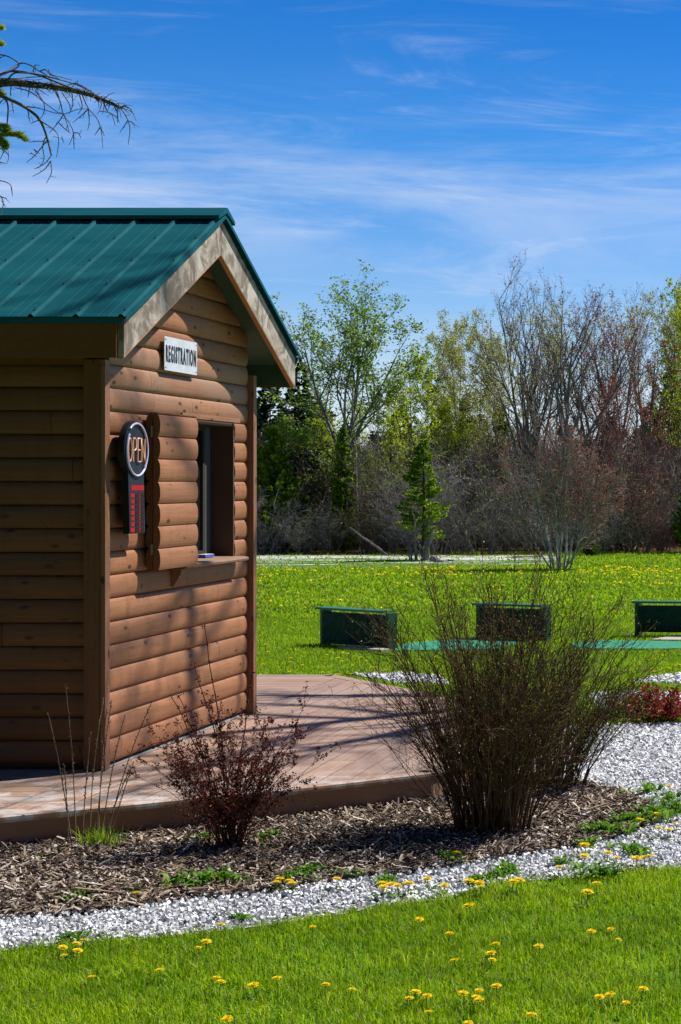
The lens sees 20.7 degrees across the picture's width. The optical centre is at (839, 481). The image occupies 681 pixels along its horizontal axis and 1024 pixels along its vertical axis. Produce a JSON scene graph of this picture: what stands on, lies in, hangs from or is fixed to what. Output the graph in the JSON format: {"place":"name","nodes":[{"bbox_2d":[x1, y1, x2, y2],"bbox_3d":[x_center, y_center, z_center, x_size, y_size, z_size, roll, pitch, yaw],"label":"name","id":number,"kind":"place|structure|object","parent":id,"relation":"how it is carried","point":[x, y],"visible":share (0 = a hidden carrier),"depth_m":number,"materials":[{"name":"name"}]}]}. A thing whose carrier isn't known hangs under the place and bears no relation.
{"place":"outdoors","nodes":[
{"label":"outdoors","id":0,"kind":"place"},
{"bbox_2d":[0,538,680,1023],"bbox_3d":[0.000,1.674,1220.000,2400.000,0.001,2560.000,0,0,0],"label":"ground","id":1,"kind":"structure","parent":0,"point":[594,922],"depth_m":5.97,"materials":[{"name":"green plant"}]},
{"bbox_2d":[0,23,136,213],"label":"spruce tree","id":2,"kind":"object","parent":1,"relation":"on","point":[6,130],"visible":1,"depth_m":7.19,"materials":[{"name":"brown plant"}]},
{"bbox_2d":[0,675,488,845],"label":"wooden deck","id":3,"kind":"structure","parent":1,"relation":"on","point":[352,772],"depth_m":8.91,"materials":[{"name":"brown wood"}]},
{"bbox_2d":[0,208,300,769],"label":"registration cabin","id":4,"kind":"object","parent":3,"relation":"on","point":[97,605],"visible":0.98,"depth_m":9.35,"materials":[{"name":"brown wood"}]},
{"bbox_2d":[118,421,148,533],"bbox_3d":[-3.770,-0.022,9.185,0.046,0.601,0.310,0,0,0],"label":"open sign","id":5,"kind":"object","parent":4,"relation":"attached to","point":[133,449],"visible":1,"depth_m":9.14,"materials":[{"name":"black plastic"}]},
{"bbox_2d":[164,336,196,374],"bbox_3d":[-3.814,-0.726,9.955,0.006,0.192,0.490,0,0,0],"label":"registration sign","id":6,"kind":"object","parent":4,"relation":"attached to","point":[180,355],"visible":1,"depth_m":9.94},
{"bbox_2d":[172,420,248,568],"bbox_3d":[-3.874,0.067,10.415,0.237,0.875,1.030,0,0,0],"label":"window","id":7,"kind":"structure","parent":4,"relation":"in","point":[215,458],"depth_m":10.88,"materials":[{"name":"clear glass"}]},
{"bbox_2d":[257,388,287,440],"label":"fir tree","id":8,"kind":"object","parent":1,"relation":"on","point":[264,409],"visible":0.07,"depth_m":48.87,"materials":[{"name":"green plant"}]},
{"bbox_2d":[257,425,311,552],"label":"cedar tree","id":9,"kind":"object","parent":1,"relation":"on","point":[275,458],"visible":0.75,"depth_m":40.00,"materials":[{"name":"green plant"}]},
{"bbox_2d":[257,484,311,553],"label":"bare shrub","id":10,"kind":"object","parent":1,"relation":"on","point":[268,537],"visible":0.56,"depth_m":39.61,"materials":[{"name":"brown plant"}]},
{"bbox_2d":[257,494,313,552],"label":"bare shrub","id":11,"kind":"object","parent":1,"relation":"on","point":[290,543],"visible":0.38,"depth_m":40.06,"materials":[{"name":"brown plant"}]},
{"bbox_2d":[282,356,328,477],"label":"fir tree","id":12,"kind":"object","parent":1,"relation":"on","point":[297,412],"visible":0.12,"depth_m":47.88,"materials":[{"name":"green plant"}]},
{"bbox_2d":[282,424,329,548],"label":"fir tree","id":13,"kind":"object","parent":1,"relation":"on","point":[299,454],"visible":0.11,"depth_m":42.88,"materials":[{"name":"green plant"}]},
{"bbox_2d":[270,502,347,553],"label":"bare shrub","id":14,"kind":"object","parent":1,"relation":"on","point":[304,537],"visible":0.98,"depth_m":39.45,"materials":[{"name":"grey plant"}]},
{"bbox_2d":[291,495,326,551],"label":"cedar tree","id":15,"kind":"object","parent":1,"relation":"on","point":[305,499],"visible":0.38,"depth_m":40.94,"materials":[{"name":"green plant"}]},
{"bbox_2d":[300,498,351,553],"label":"bare shrub","id":16,"kind":"object","parent":1,"relation":"on","point":[329,541],"visible":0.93,"depth_m":39.80,"materials":[{"name":"grey plant"}]},
{"bbox_2d":[0,777,664,918],"bbox_3d":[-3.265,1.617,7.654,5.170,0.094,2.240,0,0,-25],"label":"mulch","id":17,"kind":"object","parent":1,"relation":"on","point":[71,871],"visible":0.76,"depth_m":7.64,"materials":[{"name":"brown wood"}]},
{"bbox_2d":[47,684,152,848],"bbox_3d":[-3.296,1.294,7.771,0.499,0.761,0.322,0,0,28],"label":"dry stalk plant","id":18,"kind":"object","parent":17,"relation":"on","point":[103,836],"visible":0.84,"depth_m":7.80,"materials":[{"name":"brown plant"}]},
{"bbox_2d":[158,866,233,887],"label":"weed clump","id":19,"kind":"object","parent":17,"relation":"on","point":[200,876],"visible":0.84,"depth_m":7.04,"materials":[{"name":"green plant"}]},
{"bbox_2d":[119,625,340,858],"bbox_3d":[-2.758,1.161,7.741,0.899,1.041,0.810,0,0,44],"label":"barberry shrub","id":20,"kind":"object","parent":17,"relation":"on","point":[233,800],"visible":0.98,"depth_m":7.70,"materials":[{"name":"brown plant"}]},
{"bbox_2d":[2,787,627,912],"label":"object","id":21,"kind":"structure","parent":17,"relation":"on","point":[366,863],"depth_m":7.72,"materials":[{"name":"plant"}]},
{"bbox_2d":[326,521,679,838],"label":"bare bush","id":22,"kind":"object","parent":17,"relation":"on","point":[484,739],"visible":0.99,"depth_m":8.03,"materials":[{"name":"brown plant"}]},
{"bbox_2d":[454,605,673,790],"bbox_3d":[-1.525,1.155,9.258,1.138,1.069,1.076,0,0,27],"label":"bare bush","id":23,"kind":"object","parent":17,"relation":"on","point":[594,731],"visible":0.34,"depth_m":9.24,"materials":[{"name":"brown plant"}]},
{"bbox_2d":[572,819,639,835],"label":"weed clump","id":24,"kind":"object","parent":17,"relation":"on","point":[603,825],"visible":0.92,"depth_m":8.07,"materials":[{"name":"green plant"}]},
{"bbox_2d":[601,810,666,826],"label":"weed clump","id":25,"kind":"object","parent":17,"relation":"on","point":[626,816],"visible":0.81,"depth_m":8.31,"materials":[{"name":"green plant"}]},
{"bbox_2d":[629,802,680,818],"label":"weed clump","id":26,"kind":"object","parent":17,"relation":"on","point":[668,815],"visible":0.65,"depth_m":8.48,"materials":[{"name":"green plant"}]},
{"bbox_2d":[306,404,362,476],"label":"leafing tree","id":27,"kind":"object","parent":1,"relation":"on","point":[317,421],"visible":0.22,"depth_m":45.86,"materials":[{"name":"green plant"}]},
{"bbox_2d":[325,425,360,552],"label":"spruce tree","id":28,"kind":"object","parent":1,"relation":"on","point":[338,500],"visible":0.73,"depth_m":40.42,"materials":[{"name":"green plant"}]},
{"bbox_2d":[258,259,436,549],"bbox_3d":[-12.218,-1.802,42.166,5.068,6.956,4.818,0,0,0],"label":"leafing tree","id":29,"kind":"object","parent":1,"relation":"on","point":[361,365],"visible":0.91,"depth_m":41.80,"materials":[{"name":"green plant"}]},
{"bbox_2d":[322,398,372,502],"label":"leafing tree","id":30,"kind":"object","parent":1,"relation":"on","point":[362,413],"visible":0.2,"depth_m":43.86,"materials":[{"name":"green plant"}]},
{"bbox_2d":[338,386,371,552],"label":"birch tree","id":31,"kind":"object","parent":1,"relation":"on","point":[356,455],"visible":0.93,"depth_m":40.39,"materials":[{"name":"green plant"}]},
{"bbox_2d":[315,606,396,648],"bbox_3d":[-4.861,1.472,17.265,1.030,0.393,0.160,0,0,33],"label":"range divider","id":32,"kind":"object","parent":1,"relation":"on","point":[333,626],"visible":0.83,"depth_m":17.23,"materials":[{"name":"green wood"}]},
{"bbox_2d":[333,501,399,552],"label":"bare shrub","id":33,"kind":"object","parent":1,"relation":"on","point":[362,541],"visible":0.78,"depth_m":40.01,"materials":[{"name":"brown plant"}]},
{"bbox_2d":[317,436,446,552],"bbox_3d":[-11.012,0.275,40.551,3.651,2.813,3.116,0,0,30],"label":"bare shrub","id":34,"kind":"object","parent":1,"relation":"on","point":[367,493],"visible":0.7,"depth_m":40.16,"materials":[{"name":"brown plant"}]},
{"bbox_2d":[361,375,418,507],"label":"leafing tree","id":35,"kind":"object","parent":1,"relation":"on","point":[386,422],"visible":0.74,"depth_m":41.55,"materials":[{"name":"green plant"}]},
{"bbox_2d":[367,505,414,553],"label":"bare shrub","id":36,"kind":"object","parent":1,"relation":"on","point":[391,542],"visible":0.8,"depth_m":39.82,"materials":[{"name":"grey plant"}]},
{"bbox_2d":[365,483,450,552],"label":"bare shrub","id":37,"kind":"object","parent":1,"relation":"on","point":[399,527],"visible":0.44,"depth_m":39.75,"materials":[{"name":"brown plant"}]},
{"bbox_2d":[375,344,444,546],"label":"leafing tree","id":38,"kind":"object","parent":1,"relation":"on","point":[426,432],"visible":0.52,"depth_m":44.11,"materials":[{"name":"green plant"}]},
{"bbox_2d":[405,362,459,465],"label":"leafing tree","id":39,"kind":"object","parent":1,"relation":"on","point":[435,388],"visible":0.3,"depth_m":46.71,"materials":[{"name":"green plant"}]},
{"bbox_2d":[411,319,458,447],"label":"aspen tree","id":40,"kind":"object","parent":1,"relation":"on","point":[438,367],"visible":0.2,"depth_m":51.87,"materials":[{"name":"green plant"}]},
{"bbox_2d":[359,434,525,553],"bbox_3d":[-9.337,0.281,40.275,3.918,2.806,3.153,0,0,0],"label":"bare shrub","id":41,"kind":"object","parent":1,"relation":"on","point":[436,496],"visible":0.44,"depth_m":39.96,"materials":[{"name":"brown plant"}]},
{"bbox_2d":[421,328,485,541],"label":"aspen tree","id":42,"kind":"object","parent":1,"relation":"on","point":[457,363],"visible":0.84,"depth_m":46.19,"materials":[{"name":"green plant"}]},
{"bbox_2d":[424,309,488,476],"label":"aspen tree","id":43,"kind":"object","parent":1,"relation":"on","point":[450,355],"visible":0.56,"depth_m":46.96,"materials":[{"name":"green plant"}]},
{"bbox_2d":[392,638,521,651],"bbox_3d":[-3.860,1.659,17.425,1.120,0.030,1.350,0,0,0],"label":"hitting mat","id":44,"kind":"object","parent":1,"relation":"on","point":[431,644],"visible":0.15,"depth_m":17.35,"materials":[{"name":"teal carpet"}]},
{"bbox_2d":[429,396,490,485],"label":"leafing tree","id":45,"kind":"object","parent":1,"relation":"on","point":[449,417],"visible":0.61,"depth_m":45.85,"materials":[{"name":"green plant"}]},
{"bbox_2d":[435,505,491,553],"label":"bare shrub","id":46,"kind":"object","parent":1,"relation":"on","point":[459,546],"visible":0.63,"depth_m":39.88,"materials":[{"name":"grey plant"}]},
{"bbox_2d":[434,308,493,445],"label":"aspen tree","id":47,"kind":"object","parent":1,"relation":"on","point":[466,346],"visible":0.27,"depth_m":50.24,"materials":[{"name":"green plant"}]},
{"bbox_2d":[376,435,551,553],"bbox_3d":[-8.407,0.311,39.429,4.513,2.743,2.553,0,0,-18],"label":"bare shrub","id":48,"kind":"object","parent":1,"relation":"on","point":[484,516],"visible":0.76,"depth_m":39.48,"materials":[{"name":"brown plant"}]},
{"bbox_2d":[257,565,679,610],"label":"dandelion sprinkle","id":49,"kind":"object","parent":1,"relation":"on","point":[451,567],"visible":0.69,"depth_m":30.79,"materials":[{"name":"yellow plant"}]},
{"bbox_2d":[257,615,680,723],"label":"lawn grass","id":50,"kind":"structure","parent":1,"relation":"on","point":[300,635],"depth_m":16.51,"materials":[{"name":"green plant"}]},
{"bbox_2d":[257,410,680,551],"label":"undergrowth","id":51,"kind":"object","parent":1,"relation":"on","point":[674,465],"visible":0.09,"depth_m":41.98,"materials":[{"name":"brown plant"}]},
{"bbox_2d":[456,312,506,537],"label":"aspen tree","id":52,"kind":"object","parent":1,"relation":"on","point":[485,396],"visible":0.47,"depth_m":47.70,"materials":[{"name":"green plant"}]},
{"bbox_2d":[458,336,513,448],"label":"aspen tree","id":53,"kind":"object","parent":1,"relation":"on","point":[491,386],"visible":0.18,"depth_m":51.69,"materials":[{"name":"green plant"}]},
{"bbox_2d":[426,452,548,549],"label":"bare shrub","id":54,"kind":"object","parent":1,"relation":"on","point":[469,491],"visible":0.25,"depth_m":41.87,"materials":[{"name":"brown plant"}]},
{"bbox_2d":[435,435,545,544],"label":"bare shrub","id":55,"kind":"object","parent":1,"relation":"on","point":[489,473],"visible":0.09,"depth_m":44.88,"materials":[{"name":"brown plant"}]},
{"bbox_2d":[468,340,516,467],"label":"aspen tree","id":56,"kind":"object","parent":1,"relation":"on","point":[495,410],"visible":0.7,"depth_m":46.11,"materials":[{"name":"green plant"}]},
{"bbox_2d":[460,504,542,553],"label":"bare shrub","id":57,"kind":"object","parent":1,"relation":"on","point":[508,541],"visible":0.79,"depth_m":39.68,"materials":[{"name":"grey plant"}]},
{"bbox_2d":[480,315,529,439],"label":"aspen tree","id":58,"kind":"object","parent":1,"relation":"on","point":[506,377],"visible":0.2,"depth_m":57.29,"materials":[{"name":"grey plant"}]},
{"bbox_2d":[454,249,559,462],"bbox_3d":[-9.178,-2.305,47.426,3.032,7.964,3.699,0,0,-7],"label":"bare tree","id":59,"kind":"object","parent":1,"relation":"on","point":[516,354],"visible":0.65,"depth_m":47.17,"materials":[{"name":"grey plant"}]},
{"bbox_2d":[472,602,550,641],"bbox_3d":[-3.445,1.475,18.036,0.867,0.388,0.160,0,0,21],"label":"range divider","id":60,"kind":"object","parent":1,"relation":"on","point":[479,613],"visible":0.38,"depth_m":17.97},
{"bbox_2d":[458,300,606,545],"bbox_3d":[-8.013,-1.493,44.971,4.302,6.336,2.586,0,0,41],"label":"bare tree","id":61,"kind":"object","parent":1,"relation":"on","point":[542,414],"visible":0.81,"depth_m":45.10,"materials":[{"name":"brown plant"}]},
{"bbox_2d":[493,489,576,552],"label":"bare shrub","id":62,"kind":"object","parent":1,"relation":"on","point":[533,530],"visible":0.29,"depth_m":39.87,"materials":[{"name":"brown plant"}]},
{"bbox_2d":[483,457,595,550],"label":"bare shrub","id":63,"kind":"object","parent":1,"relation":"on","point":[530,501],"visible":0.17,"depth_m":41.74,"materials":[{"name":"brown plant"}]},
{"bbox_2d":[499,284,592,461],"bbox_3d":[-8.737,-2.180,51.470,2.936,7.713,3.582,0,0,12],"label":"bare tree","id":64,"kind":"object","parent":1,"relation":"on","point":[551,402],"visible":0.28,"depth_m":51.50,"materials":[{"name":"grey plant"}]},
{"bbox_2d":[523,511,584,552],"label":"bare shrub","id":65,"kind":"object","parent":1,"relation":"on","point":[551,544],"visible":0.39,"depth_m":39.83,"materials":[{"name":"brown plant"}]},
{"bbox_2d":[521,346,588,463],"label":"maple tree","id":66,"kind":"object","parent":1,"relation":"on","point":[555,410],"visible":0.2,"depth_m":46.11,"materials":[{"name":"brown plant"}]},
{"bbox_2d":[488,404,629,568],"bbox_3d":[-5.284,0.090,32.483,2.652,3.191,1.737,0,0,0],"label":"bare shrub","id":67,"kind":"object","parent":1,"relation":"on","point":[560,501],"visible":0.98,"depth_m":32.50,"materials":[{"name":"brown plant"}]},
{"bbox_2d":[503,451,617,549],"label":"bare shrub","id":68,"kind":"object","parent":1,"relation":"on","point":[570,504],"visible":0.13,"depth_m":41.50,"materials":[{"name":"brown plant"}]},
{"bbox_2d":[504,267,670,548],"bbox_3d":[-6.243,-1.852,43.105,3.893,7.058,3.191,0,0,29],"label":"bare tree","id":69,"kind":"object","parent":1,"relation":"on","point":[561,410],"visible":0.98,"depth_m":42.76,"materials":[{"name":"brown plant"}]},
{"bbox_2d":[559,290,616,470],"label":"maple tree","id":70,"kind":"object","parent":1,"relation":"on","point":[578,309],"visible":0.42,"depth_m":46.71,"materials":[{"name":"brown plant"}]},
{"bbox_2d":[508,450,677,549],"bbox_3d":[-6.046,0.434,42.019,4.883,2.495,2.574,0,0,2],"label":"bare shrub","id":71,"kind":"object","parent":1,"relation":"on","point":[627,492],"visible":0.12,"depth_m":41.90,"materials":[{"name":"brown plant"}]},
{"bbox_2d":[569,861,629,878],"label":"weed clump","id":72,"kind":"object","parent":1,"relation":"on","point":[598,870],"visible":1,"depth_m":7.23,"materials":[{"name":"green plant"}]},
{"bbox_2d":[522,285,679,467],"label":"bare tree","id":73,"kind":"object","parent":1,"relation":"on","point":[602,390],"visible":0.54,"depth_m":46.05,"materials":[{"name":"brown plant"}]},
{"bbox_2d":[543,282,663,479],"bbox_3d":[-6.565,-1.959,47.529,3.588,7.271,2.941,0,0,-15],"label":"bare tree","id":74,"kind":"object","parent":1,"relation":"on","point":[590,401],"visible":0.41,"depth_m":47.89,"materials":[{"name":"brown plant"}]},
{"bbox_2d":[573,302,634,530],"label":"maple tree","id":75,"kind":"object","parent":1,"relation":"on","point":[623,413],"visible":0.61,"depth_m":45.28,"materials":[{"name":"brown plant"}]},
{"bbox_2d":[577,504,631,554],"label":"bare shrub","id":76,"kind":"object","parent":1,"relation":"on","point":[607,532],"visible":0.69,"depth_m":39.24,"materials":[{"name":"grey plant"}]},
{"bbox_2d":[576,375,634,529],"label":"maple tree","id":77,"kind":"object","parent":1,"relation":"on","point":[604,416],"visible":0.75,"depth_m":42.55,"materials":[{"name":"brown plant"}]},
{"bbox_2d":[569,291,660,465],"bbox_3d":[-6.181,-1.772,46.896,2.570,6.892,1.941,0,0,18],"label":"maple tree","id":78,"kind":"object","parent":1,"relation":"on","point":[614,370],"visible":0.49,"depth_m":46.91,"materials":[{"name":"brown plant"}]},
{"bbox_2d":[551,429,680,552],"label":"bare shrub","id":79,"kind":"object","parent":1,"relation":"on","point":[633,495],"visible":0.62,"depth_m":40.27,"materials":[{"name":"brown plant"}]},
{"bbox_2d":[571,640,680,651],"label":"hitting mat","id":80,"kind":"object","parent":1,"relation":"on","point":[664,645],"visible":0.56,"depth_m":17.35,"materials":[{"name":"green carpet"}]},
{"bbox_2d":[586,427,680,544],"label":"bare shrub","id":81,"kind":"object","parent":1,"relation":"on","point":[655,462],"visible":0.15,"depth_m":45.07,"materials":[{"name":"brown plant"}]},
{"bbox_2d":[587,482,680,552],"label":"bare shrub","id":82,"kind":"object","parent":1,"relation":"on","point":[637,537],"visible":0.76,"depth_m":40.05,"materials":[{"name":"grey plant"}]},
{"bbox_2d":[591,477,680,550],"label":"bare shrub","id":83,"kind":"object","parent":1,"relation":"on","point":[663,500],"visible":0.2,"depth_m":41.55,"materials":[{"name":"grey plant"}]},
{"bbox_2d":[592,293,680,490],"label":"bare tree","id":84,"kind":"object","parent":1,"relation":"on","point":[652,397],"visible":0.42,"depth_m":49.77,"materials":[{"name":"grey plant"}]},
{"bbox_2d":[604,310,675,546],"bbox_3d":[-5.121,-1.341,43.725,2.249,6.032,1.699,0,0,-39],"label":"maple tree","id":85,"kind":"object","parent":1,"relation":"on","point":[640,390],"visible":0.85,"depth_m":43.69,"materials":[{"name":"brown plant"}]},
{"bbox_2d":[603,682,680,722],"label":"red shrub","id":86,"kind":"object","parent":1,"relation":"on","point":[667,709],"visible":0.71,"depth_m":11.82,"materials":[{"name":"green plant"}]},
{"bbox_2d":[618,285,680,475],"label":"bare tree","id":87,"kind":"object","parent":1,"relation":"on","point":[674,332],"visible":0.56,"depth_m":48.32,"materials":[{"name":"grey plant"}]},
{"bbox_2d":[632,600,680,636],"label":"range divider","id":88,"kind":"object","parent":1,"relation":"on","point":[668,617],"visible":0.93,"depth_m":18.40,"materials":[{"name":"green wood"}]},
{"bbox_2d":[633,308,680,492],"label":"maple tree","id":89,"kind":"object","parent":1,"relation":"on","point":[664,413],"visible":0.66,"depth_m":46.79,"materials":[{"name":"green plant"}]},
{"bbox_2d":[635,503,680,553],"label":"bare shrub","id":90,"kind":"object","parent":1,"relation":"on","point":[661,534],"visible":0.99,"depth_m":39.77,"materials":[{"name":"brown plant"}]},
{"bbox_2d":[643,275,680,487],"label":"leafing tree","id":91,"kind":"object","parent":1,"relation":"on","point":[678,295],"visible":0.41,"depth_m":49.71,"materials":[{"name":"green plant"}]},
{"bbox_2d":[658,303,680,453],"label":"leafing tree","id":92,"kind":"object","parent":1,"relation":"on","point":[677,392],"visible":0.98,"depth_m":45.72,"materials":[{"name":"green plant"}]},
{"bbox_2d":[668,494,680,546],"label":"cedar tree","id":93,"kind":"object","parent":1,"relation":"on","point":[676,533],"visible":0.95,"depth_m":39.84,"materials":[{"name":"green plant"}]},
{"label":"gravel bed","id":94,"kind":"structure","parent":1,"relation":"on","visible":0},
{"bbox_2d":[518,721,680,802],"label":"gravel","id":95,"kind":"structure","parent":94,"relation":"on","point":[635,761],"depth_m":10.23,"materials":[{"name":"grey gravel"}]},
{"bbox_2d":[0,793,680,949],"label":"gravel path","id":96,"kind":"structure","parent":0,"point":[181,927],"depth_m":6.70,"materials":[{"name":"grey gravel"}]},
{"bbox_2d":[487,858,523,877],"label":"weed clump","id":97,"kind":"object","parent":96,"relation":"on","point":[511,868],"visible":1,"depth_m":7.27,"materials":[{"name":"green plant"}]},
{"bbox_2d":[616,840,656,854],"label":"weed clump","id":98,"kind":"object","parent":96,"relation":"on","point":[633,848],"visible":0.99,"depth_m":7.66,"materials":[{"name":"green plant"}]},
{"bbox_2d":[649,797,680,813],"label":"weed clump","id":99,"kind":"object","parent":96,"relation":"on","point":[675,805],"visible":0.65,"depth_m":8.65,"materials":[{"name":"green plant"}]},
{"bbox_2d":[0,0,680,460],"label":"sky","id":100,"kind":"structure","parent":0,"point":[431,145],"materials":[{"name":"blue"}]},
{"bbox_2d":[257,555,562,569],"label":"gravel path","id":101,"kind":"structure","parent":0,"point":[343,558],"depth_m":36.27,"materials":[{"name":"grey gravel"}]},
{"bbox_2d":[402,512,438,560],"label":"bare shrub","id":102,"kind":"object","parent":101,"relation":"on","point":[424,555],"visible":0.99,"depth_m":36.17,"materials":[{"name":"grey plant"}]},
{"bbox_2d":[394,438,449,553],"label":"spruce tree","id":103,"kind":"object","parent":101,"relation":"on","point":[417,471],"visible":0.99,"depth_m":36.52,"materials":[{"name":"green plant"}]},
{"bbox_2d":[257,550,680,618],"bbox_3d":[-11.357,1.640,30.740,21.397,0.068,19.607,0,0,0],"label":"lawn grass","id":104,"kind":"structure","parent":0,"point":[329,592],"depth_m":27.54,"materials":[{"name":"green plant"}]},
{"label":"gravel path","id":105,"kind":"structure","parent":0,"visible":0},
{"bbox_2d":[352,671,680,709],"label":"gravel","id":106,"kind":"structure","parent":105,"relation":"on","point":[671,678],"depth_m":14.36,"materials":[{"name":"grey gravel"}]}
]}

